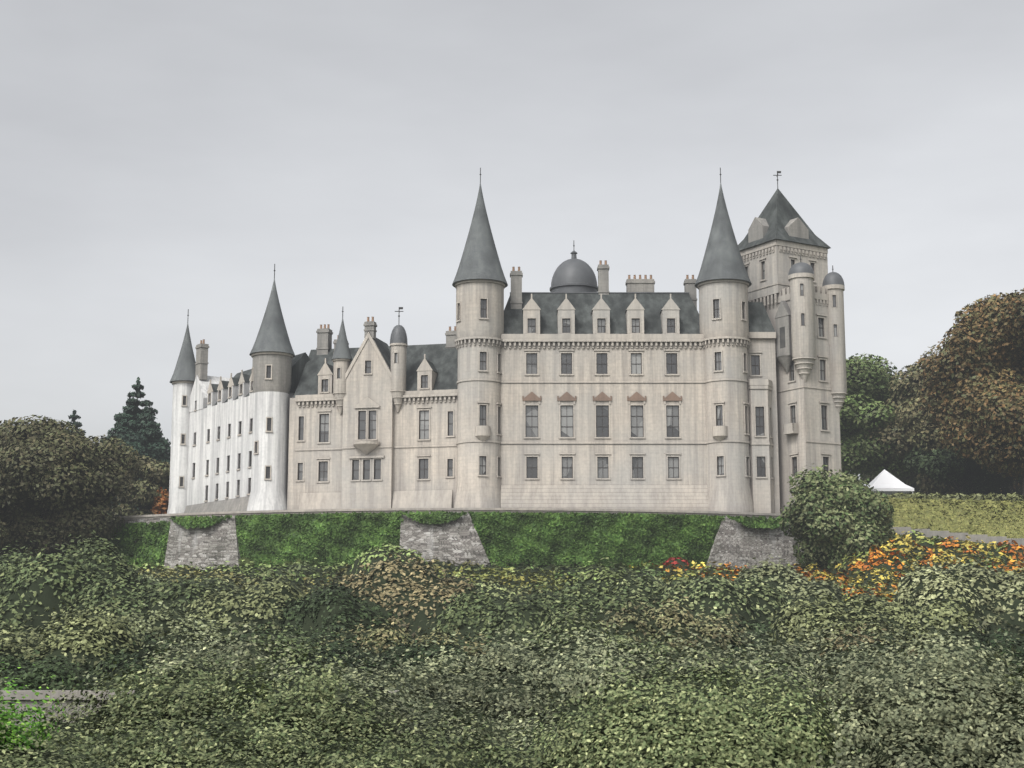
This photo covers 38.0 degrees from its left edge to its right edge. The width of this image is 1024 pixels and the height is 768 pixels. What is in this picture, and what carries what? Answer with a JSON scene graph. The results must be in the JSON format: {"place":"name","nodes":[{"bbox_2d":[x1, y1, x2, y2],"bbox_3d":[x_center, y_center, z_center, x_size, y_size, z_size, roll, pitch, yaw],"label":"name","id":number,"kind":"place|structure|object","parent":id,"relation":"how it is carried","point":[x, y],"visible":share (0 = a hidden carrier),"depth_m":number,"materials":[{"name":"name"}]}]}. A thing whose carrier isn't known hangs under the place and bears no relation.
{"place":"outdoors","nodes":[
{"label":"outdoors","id":0,"kind":"place"},
{"bbox_2d":[186,375,294,505],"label":"white castle wing walls","id":1,"kind":"structure","parent":0,"point":[222,415],"depth_m":184.26,"materials":[{"name":"white paint"}]},
{"bbox_2d":[252,354,291,393],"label":"tower top","id":2,"kind":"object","parent":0,"point":[280,381],"depth_m":172.16,"materials":[{"name":"beige stone"}]},
{"bbox_2d":[0,504,1023,567],"bbox_3d":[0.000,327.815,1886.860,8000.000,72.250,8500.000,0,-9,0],"label":"terrain","id":3,"kind":"structure","parent":0,"point":[245,559],"depth_m":156.15,"materials":[{"name":"green plant"}]},
{"bbox_2d":[167,383,193,513],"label":"round tower","id":4,"kind":"structure","parent":3,"relation":"on","point":[179,460],"depth_m":191.32,"materials":[{"name":"white paint"}]},
{"bbox_2d":[287,371,456,509],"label":"castle wing walls","id":5,"kind":"structure","parent":3,"relation":"on","point":[405,459],"depth_m":169.09,"materials":[{"name":"stone"}]},
{"bbox_2d":[333,360,349,413],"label":"turret","id":6,"kind":"object","parent":5,"relation":"attached to","point":[339,384],"visible":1,"depth_m":170.59,"materials":[{"name":"beige stone"}]},
{"bbox_2d":[390,345,406,411],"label":"turret","id":7,"kind":"object","parent":5,"relation":"attached to","point":[398,375],"visible":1,"depth_m":169.16,"materials":[{"name":"beige stone"}]},
{"bbox_2d":[112,512,805,569],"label":"terrace retaining wall","id":8,"kind":"structure","parent":3,"relation":"on","point":[739,545],"depth_m":158.62,"materials":[{"name":"grey stone"}]},
{"bbox_2d":[92,510,787,569],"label":"ivy on retaining wall","id":9,"kind":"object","parent":8,"relation":"on","point":[558,538],"visible":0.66,"depth_m":155.51,"materials":[{"name":"green plant"}]},
{"bbox_2d":[116,508,782,519],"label":"terrace parapet","id":10,"kind":"structure","parent":8,"relation":"on","point":[375,510],"depth_m":156.83,"materials":[{"name":"stone"}]},
{"bbox_2d":[172,240,846,510],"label":"stone trim","id":11,"kind":"structure","parent":3,"relation":"on","point":[421,499],"depth_m":167.25,"materials":[{"name":"beige stone"}]},
{"bbox_2d":[170,183,751,382],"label":"conical spires","id":12,"kind":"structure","parent":11,"relation":"attached to","point":[722,258],"depth_m":169.76,"materials":[{"name":"stone"}]},
{"bbox_2d":[187,168,832,322],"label":"finials","id":13,"kind":"object","parent":12,"relation":"on","point":[720,174],"visible":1,"depth_m":172.55,"materials":[{"name":"black metal"}]},
{"bbox_2d":[456,282,503,340],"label":"castle turret","id":14,"kind":"object","parent":11,"relation":"on","point":[468,296],"visible":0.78,"depth_m":167.04,"materials":[{"name":"stone"}]},
{"bbox_2d":[699,282,748,339],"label":"castle turret","id":15,"kind":"object","parent":11,"relation":"on","point":[731,295],"visible":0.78,"depth_m":166.99,"materials":[{"name":"stone"}]},
{"bbox_2d":[0,527,1023,767],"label":"shrubs","id":16,"kind":"object","parent":3,"relation":"on","point":[45,598],"visible":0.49,"depth_m":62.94,"materials":[{"name":"green plant"}]},
{"bbox_2d":[0,288,1023,558],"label":"trees","id":17,"kind":"object","parent":3,"relation":"on","point":[948,416],"visible":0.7,"depth_m":188.78,"materials":[{"name":"green plant"}]},
{"bbox_2d":[0,527,1023,728],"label":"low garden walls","id":18,"kind":"structure","parent":3,"relation":"on","point":[984,538],"depth_m":36.22,"materials":[{"name":"stone"}]},
{"bbox_2d":[39,357,1023,553],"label":"tree trunks","id":19,"kind":"object","parent":3,"relation":"on","point":[852,473],"visible":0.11,"depth_m":195.08,"materials":[{"name":"brown plant"}]},
{"bbox_2d":[778,299,841,509],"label":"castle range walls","id":20,"kind":"structure","parent":3,"relation":"on","point":[808,414],"depth_m":166.53,"materials":[{"name":"beige stone"}]},
{"bbox_2d":[867,469,913,495],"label":"marquee tent","id":21,"kind":"object","parent":3,"relation":"on","point":[886,482],"visible":0.31,"depth_m":187.62,"materials":[{"name":"white fabric"}]},
{"bbox_2d":[779,463,1023,569],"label":"bush and hedge","id":22,"kind":"object","parent":3,"relation":"on","point":[836,517],"visible":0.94,"depth_m":151.16,"materials":[{"name":"green plant"}]},
{"label":"terrace gravel","id":23,"kind":"object","parent":3,"relation":"on","visible":0},
{"bbox_2d":[247,391,288,510],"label":"round tower","id":24,"kind":"structure","parent":23,"relation":"on","point":[272,493],"depth_m":170.93,"materials":[{"name":"stone"}]},
{"bbox_2d":[341,338,393,508],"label":"gabled wall bay","id":25,"kind":"object","parent":23,"relation":"on","point":[375,386],"visible":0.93,"depth_m":169.05,"materials":[{"name":"stone"}]},
{"bbox_2d":[454,339,500,507],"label":"round tower","id":26,"kind":"structure","parent":23,"relation":"on","point":[474,490],"depth_m":165.21,"materials":[{"name":"stone"}]},
{"bbox_2d":[704,339,753,512],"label":"round tower","id":27,"kind":"structure","parent":23,"relation":"on","point":[730,491],"depth_m":165.03,"materials":[{"name":"stone"}]},
{"bbox_2d":[747,339,779,513],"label":"castle link walls","id":28,"kind":"structure","parent":23,"relation":"on","point":[766,347],"depth_m":168.28,"materials":[{"name":"beige stone"}]},
{"bbox_2d":[748,389,774,512],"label":"wall","id":29,"kind":"structure","parent":28,"relation":"attached to","point":[762,489],"depth_m":165.63,"materials":[{"name":"beige stone"}]},
{"bbox_2d":[0,0,1023,485],"label":"sky","id":30,"kind":"structure","parent":0,"point":[159,159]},
{"bbox_2d":[206,189,830,407],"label":"pitched roofs","id":31,"kind":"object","parent":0,"point":[778,212],"visible":0.42,"depth_m":172.60,"materials":[{"name":"grey tile"}]},
{"bbox_2d":[184,217,808,512],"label":"chimneys","id":32,"kind":"object","parent":31,"relation":"on","point":[759,227],"visible":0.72,"depth_m":174.41,"materials":[{"name":"beige stone"}]},
{"bbox_2d":[200,260,693,343],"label":"chimney pots","id":33,"kind":"object","parent":32,"relation":"on","point":[513,269],"visible":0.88,"depth_m":175.15,"materials":[{"name":"beige ceramic"}]},
{"bbox_2d":[498,310,706,485],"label":"castle walls","id":34,"kind":"structure","parent":0,"point":[693,462],"depth_m":166.71,"materials":[{"name":"beige stone"}]},
{"bbox_2d":[180,260,836,499],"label":"window panes","id":35,"kind":"structure","parent":34,"relation":"in","point":[602,426],"depth_m":167.71,"materials":[{"name":"black glass"}]},
{"bbox_2d":[181,261,836,497],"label":"window frames","id":36,"kind":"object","parent":35,"relation":"in","point":[568,410],"visible":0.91,"depth_m":167.59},
{"bbox_2d":[522,392,681,400],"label":"window pediments","id":37,"kind":"object","parent":34,"relation":"attached to","point":[602,396],"visible":1,"depth_m":166.76,"materials":[{"name":"brown stone"}]},
{"bbox_2d":[501,383,707,503],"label":"string course","id":38,"kind":"object","parent":34,"relation":"attached to","point":[603,444],"visible":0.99,"depth_m":164.88,"materials":[{"name":"beige stone"}]},
{"bbox_2d":[390,250,844,343],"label":"castle leadwork","id":39,"kind":"object","parent":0,"point":[573,274],"visible":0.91,"depth_m":175.53,"materials":[{"name":"grey metal"}]},
{"bbox_2d":[741,245,827,513],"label":"great tower walls","id":40,"kind":"structure","parent":0,"point":[777,265],"depth_m":171.40,"materials":[{"name":"beige stone"}]},
{"bbox_2d":[790,277,815,381],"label":"turret","id":41,"kind":"object","parent":40,"relation":"attached to","point":[803,340],"visible":0.94,"depth_m":165.99,"materials":[{"name":"beige stone"}]},
{"bbox_2d":[828,289,846,413],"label":"turret","id":42,"kind":"object","parent":40,"relation":"attached to","point":[838,375],"visible":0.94,"depth_m":168.12,"materials":[{"name":"beige stone"}]}
]}

